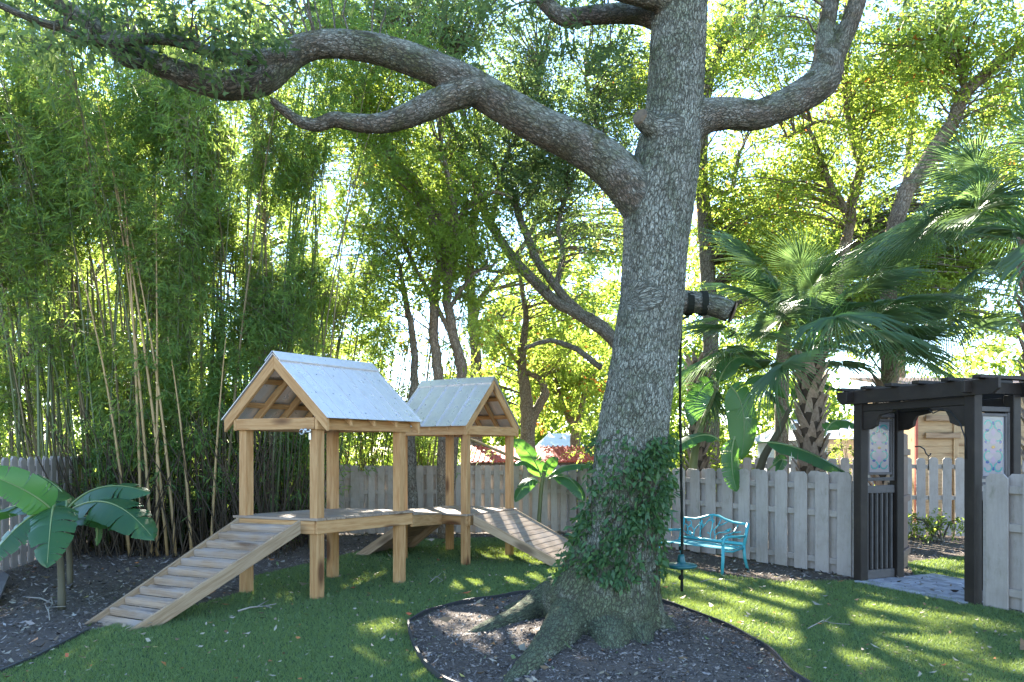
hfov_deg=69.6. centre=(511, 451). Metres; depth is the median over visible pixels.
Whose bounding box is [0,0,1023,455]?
sky
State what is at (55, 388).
bamboo cane
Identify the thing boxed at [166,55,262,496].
bamboo cane
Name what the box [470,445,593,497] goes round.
red shed
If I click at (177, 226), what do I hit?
bamboo cane
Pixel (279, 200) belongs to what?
bamboo cane
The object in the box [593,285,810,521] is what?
cabbage palm
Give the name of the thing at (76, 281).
bamboo cane
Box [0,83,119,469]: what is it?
bamboo cane
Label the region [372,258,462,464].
bamboo cane
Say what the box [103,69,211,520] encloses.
bamboo cane
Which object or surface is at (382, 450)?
bamboo cane
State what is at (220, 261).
bamboo cane
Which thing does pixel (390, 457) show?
bamboo cane
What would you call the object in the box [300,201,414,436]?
bamboo cane
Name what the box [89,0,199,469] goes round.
bamboo cane
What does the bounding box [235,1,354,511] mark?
bamboo cane
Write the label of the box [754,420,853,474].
white house
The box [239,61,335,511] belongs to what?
bamboo cane
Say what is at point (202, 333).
bamboo cane
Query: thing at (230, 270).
bamboo cane
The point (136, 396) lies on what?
bamboo cane
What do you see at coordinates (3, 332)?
bamboo cane
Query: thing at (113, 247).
bamboo cane
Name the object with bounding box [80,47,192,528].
bamboo cane
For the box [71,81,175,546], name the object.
bamboo cane
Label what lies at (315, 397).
play structure
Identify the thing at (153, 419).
bamboo cane
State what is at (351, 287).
bamboo cane
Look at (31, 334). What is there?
bamboo cane
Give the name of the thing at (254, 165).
bamboo cane
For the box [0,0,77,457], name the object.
bamboo cane
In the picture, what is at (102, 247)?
bamboo cane
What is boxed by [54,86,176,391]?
bamboo cane
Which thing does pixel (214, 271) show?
bamboo cane
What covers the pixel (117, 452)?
bamboo cane
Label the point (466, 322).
bamboo cane
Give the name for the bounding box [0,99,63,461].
bamboo cane
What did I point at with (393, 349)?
bamboo cane
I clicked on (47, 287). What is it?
bamboo cane
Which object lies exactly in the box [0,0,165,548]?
bamboo cane
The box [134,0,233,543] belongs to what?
bamboo cane
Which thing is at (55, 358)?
bamboo cane
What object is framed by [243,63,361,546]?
bamboo cane
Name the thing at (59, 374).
bamboo cane
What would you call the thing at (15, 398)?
bamboo cane
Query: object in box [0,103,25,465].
bamboo cane
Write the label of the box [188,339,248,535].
bamboo cane
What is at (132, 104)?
bamboo cane
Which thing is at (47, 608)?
twig
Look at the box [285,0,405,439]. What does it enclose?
bamboo cane
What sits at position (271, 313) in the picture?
bamboo cane
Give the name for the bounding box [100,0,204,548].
bamboo cane
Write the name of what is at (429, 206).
tree
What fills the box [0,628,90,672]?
garden edging
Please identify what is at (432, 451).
shrub
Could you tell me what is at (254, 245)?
bamboo cane
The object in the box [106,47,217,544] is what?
bamboo cane
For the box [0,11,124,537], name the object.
bamboo cane
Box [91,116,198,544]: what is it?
bamboo cane
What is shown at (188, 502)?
bamboo cane
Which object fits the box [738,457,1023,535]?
wooden fence
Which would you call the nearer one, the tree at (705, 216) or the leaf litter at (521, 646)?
the leaf litter at (521, 646)
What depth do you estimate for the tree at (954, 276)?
17.71 m
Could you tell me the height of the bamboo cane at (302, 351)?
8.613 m
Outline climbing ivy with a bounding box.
[543,429,687,609]
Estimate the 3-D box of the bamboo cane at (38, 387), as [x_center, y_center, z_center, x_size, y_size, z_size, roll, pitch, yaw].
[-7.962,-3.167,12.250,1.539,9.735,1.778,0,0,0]
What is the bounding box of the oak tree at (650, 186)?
[0,0,1000,681]
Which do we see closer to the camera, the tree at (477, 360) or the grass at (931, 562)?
the grass at (931, 562)
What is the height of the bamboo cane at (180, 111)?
8.000 m
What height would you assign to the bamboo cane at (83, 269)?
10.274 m
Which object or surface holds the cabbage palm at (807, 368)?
on the ground at (765, 569)
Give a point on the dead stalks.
(196, 536)
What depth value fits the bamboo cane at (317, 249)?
13.81 m
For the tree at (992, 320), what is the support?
on the ground at (765, 569)
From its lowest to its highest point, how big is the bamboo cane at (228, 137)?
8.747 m
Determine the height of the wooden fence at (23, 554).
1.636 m
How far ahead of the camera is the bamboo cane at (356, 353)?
15.59 m
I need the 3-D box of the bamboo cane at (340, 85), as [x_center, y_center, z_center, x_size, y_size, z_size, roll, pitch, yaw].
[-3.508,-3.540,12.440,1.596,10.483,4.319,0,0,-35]
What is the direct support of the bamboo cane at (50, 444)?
on the ground at (765, 569)
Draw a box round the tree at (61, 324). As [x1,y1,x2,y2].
[0,44,209,462]
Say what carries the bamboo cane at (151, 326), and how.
on the ground at (765, 569)
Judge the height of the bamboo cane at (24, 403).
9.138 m
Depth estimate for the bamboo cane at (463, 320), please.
15.19 m
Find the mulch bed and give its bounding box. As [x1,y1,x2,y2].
[410,594,799,681]
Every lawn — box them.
[0,538,1023,681]
[909,557,962,576]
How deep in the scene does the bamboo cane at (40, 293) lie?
13.73 m
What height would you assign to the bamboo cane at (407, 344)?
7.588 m
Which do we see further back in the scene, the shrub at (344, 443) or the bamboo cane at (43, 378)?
the shrub at (344, 443)
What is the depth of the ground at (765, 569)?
10.19 m
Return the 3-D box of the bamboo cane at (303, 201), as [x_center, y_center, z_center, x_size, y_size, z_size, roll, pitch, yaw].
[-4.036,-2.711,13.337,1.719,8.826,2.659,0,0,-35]
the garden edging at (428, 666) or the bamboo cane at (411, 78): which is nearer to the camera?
the garden edging at (428, 666)
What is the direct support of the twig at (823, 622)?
on the lawn at (281, 676)
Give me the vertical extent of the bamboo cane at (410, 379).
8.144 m
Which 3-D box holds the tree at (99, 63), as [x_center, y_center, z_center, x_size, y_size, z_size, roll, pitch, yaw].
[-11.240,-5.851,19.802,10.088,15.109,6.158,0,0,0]
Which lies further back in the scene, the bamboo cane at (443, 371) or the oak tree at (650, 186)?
the bamboo cane at (443, 371)
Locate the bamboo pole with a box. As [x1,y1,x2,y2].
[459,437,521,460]
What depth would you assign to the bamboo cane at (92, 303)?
12.94 m
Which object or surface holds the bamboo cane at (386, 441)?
on the ground at (765, 569)
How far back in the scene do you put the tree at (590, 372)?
25.34 m
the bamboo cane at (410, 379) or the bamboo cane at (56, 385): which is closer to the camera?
the bamboo cane at (56, 385)
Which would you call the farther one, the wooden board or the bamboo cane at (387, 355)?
the bamboo cane at (387, 355)
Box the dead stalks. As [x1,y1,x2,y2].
[6,398,346,558]
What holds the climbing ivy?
attached to the oak tree at (650, 186)
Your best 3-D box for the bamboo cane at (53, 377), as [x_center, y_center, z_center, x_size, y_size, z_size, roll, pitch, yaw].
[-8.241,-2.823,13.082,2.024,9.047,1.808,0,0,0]
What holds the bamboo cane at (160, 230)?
on the ground at (765, 569)
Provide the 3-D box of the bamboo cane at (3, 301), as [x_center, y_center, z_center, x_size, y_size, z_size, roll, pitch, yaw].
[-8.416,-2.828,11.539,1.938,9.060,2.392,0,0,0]
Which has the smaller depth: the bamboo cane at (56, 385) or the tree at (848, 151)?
the bamboo cane at (56, 385)
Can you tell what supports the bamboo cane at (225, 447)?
on the ground at (765, 569)
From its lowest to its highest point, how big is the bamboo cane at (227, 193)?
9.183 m
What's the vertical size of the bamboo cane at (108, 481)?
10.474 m
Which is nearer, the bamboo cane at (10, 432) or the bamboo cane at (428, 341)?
the bamboo cane at (10, 432)
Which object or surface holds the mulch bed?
on the lawn at (281, 676)
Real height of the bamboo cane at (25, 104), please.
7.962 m
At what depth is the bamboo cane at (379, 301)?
15.77 m
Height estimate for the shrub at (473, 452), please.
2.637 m
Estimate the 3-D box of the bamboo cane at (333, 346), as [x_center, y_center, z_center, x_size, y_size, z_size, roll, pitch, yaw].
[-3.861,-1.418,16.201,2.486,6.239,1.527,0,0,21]
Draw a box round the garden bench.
[659,514,749,574]
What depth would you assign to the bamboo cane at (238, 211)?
13.03 m
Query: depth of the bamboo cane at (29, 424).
13.26 m
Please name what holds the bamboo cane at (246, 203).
on the ground at (765, 569)
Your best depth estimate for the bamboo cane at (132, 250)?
11.87 m
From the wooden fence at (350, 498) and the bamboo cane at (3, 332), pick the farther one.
the wooden fence at (350, 498)
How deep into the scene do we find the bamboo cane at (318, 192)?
14.01 m
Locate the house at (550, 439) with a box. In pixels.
[536,433,583,446]
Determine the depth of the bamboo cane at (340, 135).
12.97 m
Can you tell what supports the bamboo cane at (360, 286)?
on the ground at (765, 569)
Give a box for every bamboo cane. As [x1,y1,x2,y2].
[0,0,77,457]
[0,0,96,457]
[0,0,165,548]
[0,0,202,546]
[0,2,104,475]
[0,6,105,456]
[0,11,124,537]
[0,16,95,455]
[0,23,179,484]
[0,39,64,457]
[0,44,67,456]
[0,44,100,452]
[0,47,109,537]
[0,62,99,456]
[0,63,98,485]
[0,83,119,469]
[0,87,95,450]
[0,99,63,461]
[0,102,83,455]
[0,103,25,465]
[0,104,116,455]
[0,107,82,455]
[0,116,57,457]
[0,121,84,455]
[0,130,77,462]
[0,144,97,454]
[0,147,85,435]
[0,158,68,466]
[0,161,131,497]
[0,164,72,455]
[0,167,71,456]
[0,182,53,460]
[0,188,73,461]
[0,192,17,540]
[0,196,34,471]
[0,204,22,432]
[0,221,50,463]
[0,238,58,453]
[0,243,23,436]
[0,255,42,456]
[1,2,120,482]
[1,3,150,552]
[2,154,125,414]
[4,101,110,455]
[16,1,172,550]
[17,48,121,545]
[19,13,134,541]
[19,29,148,396]
[21,61,115,431]
[30,7,114,456]
[31,226,130,555]
[36,77,150,539]
[39,12,132,539]
[41,146,128,547]
[52,68,178,555]
[52,79,138,483]
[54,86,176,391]
[56,106,180,555]
[58,70,149,521]
[60,229,124,428]
[69,149,177,555]
[70,1,169,507]
[71,61,170,472]
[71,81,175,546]
[72,100,209,505]
[75,187,144,474]
[78,0,194,543]
[78,188,163,426]
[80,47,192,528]
[80,205,188,555]
[84,70,173,457]
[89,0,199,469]
[89,114,184,453]
[90,190,167,437]
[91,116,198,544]
[92,0,218,515]
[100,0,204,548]
[101,0,247,544]
[101,7,199,403]
[103,4,198,501]
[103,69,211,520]
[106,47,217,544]
[111,161,210,555]
[115,189,176,536]
[116,0,250,538]
[119,66,210,367]
[122,76,231,541]
[123,116,210,530]
[124,335,197,549]
[126,69,233,373]
[128,10,244,528]
[130,49,251,539]
[130,87,230,546]
[131,1,224,527]
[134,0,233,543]
[140,132,241,486]
[143,54,242,506]
[146,105,263,519]
[150,1,240,542]
[151,47,285,501]
[152,98,243,462]
[159,1,261,493]
[160,0,249,475]
[161,50,252,375]
[163,0,284,523]
[164,97,270,509]
[164,129,257,531]
[165,0,258,448]
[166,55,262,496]
[175,100,269,519]
[176,95,289,513]
[180,1,363,503]
[182,10,328,548]
[182,102,268,457]
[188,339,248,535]
[192,105,276,391]
[193,101,260,384]
[194,95,295,399]
[195,36,267,462]
[197,7,292,439]
[199,23,317,508]
[202,112,286,514]
[211,11,300,446]
[216,97,321,511]
[221,0,310,522]
[221,102,316,491]
[223,127,296,347]
[227,21,312,472]
[228,66,322,453]
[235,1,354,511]
[238,25,366,440]
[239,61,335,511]
[239,175,327,432]
[240,99,352,508]
[242,60,338,502]
[242,71,357,506]
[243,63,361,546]
[247,124,333,484]
[248,0,352,456]
[249,76,382,470]
[252,0,352,350]
[255,0,386,546]
[255,0,444,547]
[263,72,423,541]
[271,0,378,496]
[272,1,362,310]
[274,148,388,498]
[275,0,356,504]
[283,138,361,498]
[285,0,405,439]
[293,12,356,536]
[297,254,373,361]
[299,269,376,448]
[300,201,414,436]
[311,252,374,458]
[314,210,389,464]
[315,224,357,357]
[316,0,477,441]
[319,214,387,464]
[319,239,383,471]
[330,221,395,463]
[331,150,419,495]
[339,290,401,469]
[340,214,426,464]
[344,166,438,443]
[353,169,429,464]
[354,202,431,464]
[356,134,464,460]
[358,177,489,465]
[362,217,428,368]
[364,210,456,465]
[370,309,436,459]
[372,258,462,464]
[384,183,457,458]
[387,246,474,465]
[391,226,481,465]
[392,138,482,462]
[415,226,498,465]
[416,154,517,449]
[416,176,472,454]
[417,174,486,465]
[417,233,519,477]
[421,181,491,438]
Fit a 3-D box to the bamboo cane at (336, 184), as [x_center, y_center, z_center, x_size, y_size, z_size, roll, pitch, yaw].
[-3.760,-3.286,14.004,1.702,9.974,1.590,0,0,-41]
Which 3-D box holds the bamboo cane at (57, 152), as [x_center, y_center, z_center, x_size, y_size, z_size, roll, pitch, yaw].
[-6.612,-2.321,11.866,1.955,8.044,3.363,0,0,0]
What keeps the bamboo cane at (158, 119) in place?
on the ground at (765, 569)
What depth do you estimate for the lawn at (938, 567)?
10.87 m
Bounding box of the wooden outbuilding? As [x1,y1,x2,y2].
[851,378,1023,523]
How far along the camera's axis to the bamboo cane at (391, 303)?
16.38 m
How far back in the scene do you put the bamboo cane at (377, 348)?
15.85 m
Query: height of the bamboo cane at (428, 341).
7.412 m
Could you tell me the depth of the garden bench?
10.74 m
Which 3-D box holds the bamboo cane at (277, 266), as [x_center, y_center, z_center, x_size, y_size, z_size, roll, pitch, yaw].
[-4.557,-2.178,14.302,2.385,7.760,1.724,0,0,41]
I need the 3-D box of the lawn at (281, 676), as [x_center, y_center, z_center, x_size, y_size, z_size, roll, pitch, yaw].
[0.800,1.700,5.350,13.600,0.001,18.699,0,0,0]
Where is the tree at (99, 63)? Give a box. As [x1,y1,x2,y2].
[0,0,244,455]
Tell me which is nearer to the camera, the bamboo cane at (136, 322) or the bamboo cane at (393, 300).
the bamboo cane at (136, 322)
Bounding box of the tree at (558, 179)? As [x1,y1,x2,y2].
[271,0,648,369]
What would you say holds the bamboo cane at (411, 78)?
on the ground at (765, 569)
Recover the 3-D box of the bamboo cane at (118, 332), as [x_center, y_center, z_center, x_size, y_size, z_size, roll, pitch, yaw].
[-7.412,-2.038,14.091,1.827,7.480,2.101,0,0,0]
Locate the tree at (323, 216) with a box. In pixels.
[108,0,425,449]
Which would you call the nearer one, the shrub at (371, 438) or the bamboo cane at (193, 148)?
the bamboo cane at (193, 148)
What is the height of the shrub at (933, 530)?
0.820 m
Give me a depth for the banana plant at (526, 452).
14.78 m
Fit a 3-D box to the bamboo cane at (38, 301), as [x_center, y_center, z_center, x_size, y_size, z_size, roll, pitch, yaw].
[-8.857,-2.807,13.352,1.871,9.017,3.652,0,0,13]
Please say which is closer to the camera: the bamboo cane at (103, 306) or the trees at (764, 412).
the bamboo cane at (103, 306)
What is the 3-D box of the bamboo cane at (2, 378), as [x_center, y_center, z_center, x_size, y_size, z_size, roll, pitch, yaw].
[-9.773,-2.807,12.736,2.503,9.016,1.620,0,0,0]
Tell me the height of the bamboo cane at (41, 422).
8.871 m
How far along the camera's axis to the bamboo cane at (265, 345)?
12.52 m
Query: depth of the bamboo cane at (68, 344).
13.95 m
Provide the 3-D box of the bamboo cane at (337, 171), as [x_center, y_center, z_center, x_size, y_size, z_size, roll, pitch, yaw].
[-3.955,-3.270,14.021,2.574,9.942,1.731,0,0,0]
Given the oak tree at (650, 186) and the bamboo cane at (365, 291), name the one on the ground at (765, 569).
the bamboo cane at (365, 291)
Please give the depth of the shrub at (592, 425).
17.20 m
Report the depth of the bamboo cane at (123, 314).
14.28 m
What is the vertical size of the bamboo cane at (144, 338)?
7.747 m
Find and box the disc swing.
[667,291,708,591]
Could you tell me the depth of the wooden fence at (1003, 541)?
7.87 m
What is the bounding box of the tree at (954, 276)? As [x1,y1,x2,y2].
[695,145,1023,473]
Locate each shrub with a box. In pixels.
[305,433,360,464]
[339,328,408,470]
[384,369,437,465]
[424,437,496,465]
[559,403,599,498]
[669,390,724,522]
[826,410,853,473]
[908,508,963,543]
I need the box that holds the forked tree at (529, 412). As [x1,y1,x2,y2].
[403,235,621,465]
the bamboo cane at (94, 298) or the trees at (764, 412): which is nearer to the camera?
the bamboo cane at (94, 298)
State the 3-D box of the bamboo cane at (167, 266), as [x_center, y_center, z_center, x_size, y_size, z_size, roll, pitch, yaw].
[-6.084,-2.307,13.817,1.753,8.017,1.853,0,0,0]
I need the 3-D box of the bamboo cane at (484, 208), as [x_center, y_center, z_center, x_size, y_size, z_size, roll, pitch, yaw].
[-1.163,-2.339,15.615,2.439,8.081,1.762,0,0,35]
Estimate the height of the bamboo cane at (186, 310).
8.528 m
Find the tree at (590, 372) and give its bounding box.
[489,301,611,445]
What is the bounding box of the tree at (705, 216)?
[553,0,856,468]
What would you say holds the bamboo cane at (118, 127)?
on the ground at (765, 569)
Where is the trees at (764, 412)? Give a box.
[0,192,1023,471]
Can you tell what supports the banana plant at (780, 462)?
on the ground at (765, 569)
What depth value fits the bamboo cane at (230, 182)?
11.82 m
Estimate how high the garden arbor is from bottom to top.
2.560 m
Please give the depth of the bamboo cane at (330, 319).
15.12 m
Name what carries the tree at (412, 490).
on the ground at (765, 569)
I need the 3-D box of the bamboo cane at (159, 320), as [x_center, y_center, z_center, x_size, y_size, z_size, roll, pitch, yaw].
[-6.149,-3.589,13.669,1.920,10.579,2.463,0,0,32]
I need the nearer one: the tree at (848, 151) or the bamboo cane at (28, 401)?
the bamboo cane at (28, 401)
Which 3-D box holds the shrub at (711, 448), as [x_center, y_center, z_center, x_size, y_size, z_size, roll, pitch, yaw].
[3.504,0.262,14.350,1.437,2.896,2.077,0,0,-32]
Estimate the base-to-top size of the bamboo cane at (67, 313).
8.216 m
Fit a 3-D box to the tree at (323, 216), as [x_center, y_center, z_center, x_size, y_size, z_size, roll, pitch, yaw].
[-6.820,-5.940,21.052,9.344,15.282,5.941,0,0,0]
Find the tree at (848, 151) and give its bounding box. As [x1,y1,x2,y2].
[690,2,1023,377]
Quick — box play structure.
[84,351,571,630]
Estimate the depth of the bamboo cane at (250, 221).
13.63 m
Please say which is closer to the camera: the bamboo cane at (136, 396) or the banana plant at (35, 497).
the banana plant at (35, 497)
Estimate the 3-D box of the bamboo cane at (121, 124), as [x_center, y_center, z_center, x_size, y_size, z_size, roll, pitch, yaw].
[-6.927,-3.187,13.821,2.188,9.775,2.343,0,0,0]
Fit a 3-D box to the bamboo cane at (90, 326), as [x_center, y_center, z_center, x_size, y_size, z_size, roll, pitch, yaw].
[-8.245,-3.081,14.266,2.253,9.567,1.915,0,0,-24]
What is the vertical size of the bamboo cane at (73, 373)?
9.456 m
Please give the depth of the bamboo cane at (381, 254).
15.62 m
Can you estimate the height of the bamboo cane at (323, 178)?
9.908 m
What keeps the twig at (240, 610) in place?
on the lawn at (281, 676)
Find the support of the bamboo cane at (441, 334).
on the ground at (765, 569)
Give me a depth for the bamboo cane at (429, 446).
15.90 m
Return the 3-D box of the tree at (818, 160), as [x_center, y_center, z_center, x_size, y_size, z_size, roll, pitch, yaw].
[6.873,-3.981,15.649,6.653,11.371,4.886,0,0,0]
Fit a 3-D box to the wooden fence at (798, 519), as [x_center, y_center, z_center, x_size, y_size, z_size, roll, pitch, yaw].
[2.885,0.982,12.785,0.088,1.436,6.698,0,0,-32]
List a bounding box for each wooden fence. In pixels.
[0,456,103,570]
[104,464,361,533]
[360,465,565,533]
[566,468,853,577]
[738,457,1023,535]
[983,473,1023,612]
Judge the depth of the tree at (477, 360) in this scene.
23.85 m
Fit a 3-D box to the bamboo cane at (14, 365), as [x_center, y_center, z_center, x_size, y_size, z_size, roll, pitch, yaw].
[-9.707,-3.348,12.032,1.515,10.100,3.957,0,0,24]
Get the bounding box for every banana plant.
[0,466,78,610]
[37,474,157,587]
[514,439,592,522]
[671,354,762,549]
[745,375,853,471]
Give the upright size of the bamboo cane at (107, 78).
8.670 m
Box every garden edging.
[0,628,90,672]
[407,590,810,681]
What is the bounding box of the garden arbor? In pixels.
[837,374,1023,604]
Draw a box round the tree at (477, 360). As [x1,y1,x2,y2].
[310,28,695,462]
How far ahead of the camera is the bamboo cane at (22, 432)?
12.97 m
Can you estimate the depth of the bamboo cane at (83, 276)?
13.50 m
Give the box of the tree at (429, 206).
[308,1,547,538]
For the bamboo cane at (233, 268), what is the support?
on the ground at (765, 569)
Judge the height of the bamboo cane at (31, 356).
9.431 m
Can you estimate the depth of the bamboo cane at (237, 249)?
12.91 m
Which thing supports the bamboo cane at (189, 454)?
on the ground at (765, 569)
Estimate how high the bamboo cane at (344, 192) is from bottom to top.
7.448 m
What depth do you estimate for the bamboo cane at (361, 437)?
15.44 m
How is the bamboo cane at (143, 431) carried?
on the ground at (765, 569)
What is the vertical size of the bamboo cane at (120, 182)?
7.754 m
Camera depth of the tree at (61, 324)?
16.37 m
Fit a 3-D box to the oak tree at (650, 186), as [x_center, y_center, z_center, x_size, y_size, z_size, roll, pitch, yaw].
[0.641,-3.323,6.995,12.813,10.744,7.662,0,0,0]
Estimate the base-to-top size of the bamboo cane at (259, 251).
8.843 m
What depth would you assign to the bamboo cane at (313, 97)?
13.35 m
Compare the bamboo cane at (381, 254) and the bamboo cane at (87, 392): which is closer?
the bamboo cane at (87, 392)
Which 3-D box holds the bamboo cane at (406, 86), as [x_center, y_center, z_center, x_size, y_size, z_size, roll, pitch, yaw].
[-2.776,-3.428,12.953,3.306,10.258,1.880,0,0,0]
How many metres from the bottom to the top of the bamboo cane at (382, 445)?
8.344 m
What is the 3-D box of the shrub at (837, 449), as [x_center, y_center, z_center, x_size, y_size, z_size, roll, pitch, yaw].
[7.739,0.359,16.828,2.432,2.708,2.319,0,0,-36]
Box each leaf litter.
[3,536,1023,681]
[414,596,785,681]
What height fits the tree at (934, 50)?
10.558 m
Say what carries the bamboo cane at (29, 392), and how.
on the ground at (765, 569)
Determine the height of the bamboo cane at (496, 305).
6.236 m
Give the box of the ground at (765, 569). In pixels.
[0,456,1021,667]
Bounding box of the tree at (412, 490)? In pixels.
[310,206,488,508]
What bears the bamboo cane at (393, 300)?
on the ground at (765, 569)
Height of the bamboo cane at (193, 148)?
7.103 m
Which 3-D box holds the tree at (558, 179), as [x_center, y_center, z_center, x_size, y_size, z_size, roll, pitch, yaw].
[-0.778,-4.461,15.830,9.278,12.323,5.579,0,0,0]
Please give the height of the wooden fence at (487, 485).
1.436 m
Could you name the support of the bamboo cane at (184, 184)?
on the ground at (765, 569)
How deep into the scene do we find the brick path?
9.28 m
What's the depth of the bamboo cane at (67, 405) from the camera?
13.40 m
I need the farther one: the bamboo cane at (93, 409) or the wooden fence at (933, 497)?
the wooden fence at (933, 497)
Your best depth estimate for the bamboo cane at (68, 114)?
11.23 m
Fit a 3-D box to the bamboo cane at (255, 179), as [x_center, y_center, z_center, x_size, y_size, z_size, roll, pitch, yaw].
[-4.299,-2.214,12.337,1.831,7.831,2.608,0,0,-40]
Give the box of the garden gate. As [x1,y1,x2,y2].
[904,433,931,567]
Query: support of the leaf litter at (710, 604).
on the lawn at (281, 676)
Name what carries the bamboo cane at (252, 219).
on the ground at (765, 569)
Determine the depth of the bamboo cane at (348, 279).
15.31 m
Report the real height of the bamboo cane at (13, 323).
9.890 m
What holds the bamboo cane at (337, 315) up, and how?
on the ground at (765, 569)
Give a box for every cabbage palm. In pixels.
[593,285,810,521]
[673,217,1012,474]
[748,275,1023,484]
[837,67,1023,473]
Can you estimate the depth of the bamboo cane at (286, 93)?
12.91 m
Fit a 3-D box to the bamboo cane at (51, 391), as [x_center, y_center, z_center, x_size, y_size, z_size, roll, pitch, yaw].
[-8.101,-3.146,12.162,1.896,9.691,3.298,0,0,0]
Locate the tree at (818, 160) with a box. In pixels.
[700,0,982,357]
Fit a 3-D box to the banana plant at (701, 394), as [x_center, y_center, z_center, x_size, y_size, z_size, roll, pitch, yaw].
[3.323,-0.001,12.319,1.337,3.409,1.800,0,0,32]
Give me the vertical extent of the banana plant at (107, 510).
1.447 m
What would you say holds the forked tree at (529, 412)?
on the ground at (765, 569)
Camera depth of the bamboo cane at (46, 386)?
13.99 m
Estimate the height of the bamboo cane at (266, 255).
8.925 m
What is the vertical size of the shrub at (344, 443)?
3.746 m
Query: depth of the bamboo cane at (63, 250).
13.56 m
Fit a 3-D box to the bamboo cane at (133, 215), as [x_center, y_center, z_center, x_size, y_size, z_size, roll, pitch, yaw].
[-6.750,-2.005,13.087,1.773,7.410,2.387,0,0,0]
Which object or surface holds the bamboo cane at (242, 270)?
on the ground at (765, 569)
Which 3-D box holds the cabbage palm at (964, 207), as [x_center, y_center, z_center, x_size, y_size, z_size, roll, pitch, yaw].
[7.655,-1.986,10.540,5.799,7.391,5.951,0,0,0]
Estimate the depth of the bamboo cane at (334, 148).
13.96 m
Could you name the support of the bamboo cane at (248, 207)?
on the ground at (765, 569)
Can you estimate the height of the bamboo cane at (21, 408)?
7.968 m
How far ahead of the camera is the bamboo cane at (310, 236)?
13.20 m
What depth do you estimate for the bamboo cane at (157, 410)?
11.87 m
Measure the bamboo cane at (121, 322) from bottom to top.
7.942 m
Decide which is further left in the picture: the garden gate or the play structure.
the play structure
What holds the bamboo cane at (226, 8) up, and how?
on the ground at (765, 569)
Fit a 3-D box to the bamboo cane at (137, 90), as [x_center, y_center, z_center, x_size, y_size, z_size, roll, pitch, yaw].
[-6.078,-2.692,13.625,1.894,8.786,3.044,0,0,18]
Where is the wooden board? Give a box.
[0,570,8,598]
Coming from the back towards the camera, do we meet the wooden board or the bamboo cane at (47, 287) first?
the bamboo cane at (47, 287)
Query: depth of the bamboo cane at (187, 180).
12.54 m
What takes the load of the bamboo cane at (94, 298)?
on the ground at (765, 569)
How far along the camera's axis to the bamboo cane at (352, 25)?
12.60 m
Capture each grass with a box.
[908,554,963,578]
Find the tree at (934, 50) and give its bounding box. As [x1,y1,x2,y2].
[839,0,1023,413]
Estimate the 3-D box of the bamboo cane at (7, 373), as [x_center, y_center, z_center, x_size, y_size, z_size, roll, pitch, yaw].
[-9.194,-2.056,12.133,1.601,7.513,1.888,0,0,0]
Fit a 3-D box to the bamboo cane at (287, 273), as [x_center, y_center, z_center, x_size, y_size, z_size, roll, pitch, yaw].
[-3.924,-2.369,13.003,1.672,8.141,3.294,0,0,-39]
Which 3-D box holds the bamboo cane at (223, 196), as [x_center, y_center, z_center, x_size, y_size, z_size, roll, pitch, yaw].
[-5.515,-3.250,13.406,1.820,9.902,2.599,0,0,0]
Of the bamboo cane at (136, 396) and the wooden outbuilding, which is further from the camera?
the wooden outbuilding
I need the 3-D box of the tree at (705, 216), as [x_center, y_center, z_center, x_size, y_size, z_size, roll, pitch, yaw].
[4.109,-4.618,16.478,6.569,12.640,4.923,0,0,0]
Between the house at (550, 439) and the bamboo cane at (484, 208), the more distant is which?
the house at (550, 439)
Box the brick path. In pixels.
[854,573,982,603]
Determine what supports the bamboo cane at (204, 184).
on the ground at (765, 569)
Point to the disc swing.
(681, 564)
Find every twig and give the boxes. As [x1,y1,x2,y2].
[26,597,65,619]
[237,600,275,611]
[808,617,849,628]
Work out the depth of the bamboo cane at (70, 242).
12.31 m
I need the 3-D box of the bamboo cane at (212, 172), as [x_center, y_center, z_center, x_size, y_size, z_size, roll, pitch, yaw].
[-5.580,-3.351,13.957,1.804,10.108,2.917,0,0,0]
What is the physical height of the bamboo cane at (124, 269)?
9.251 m

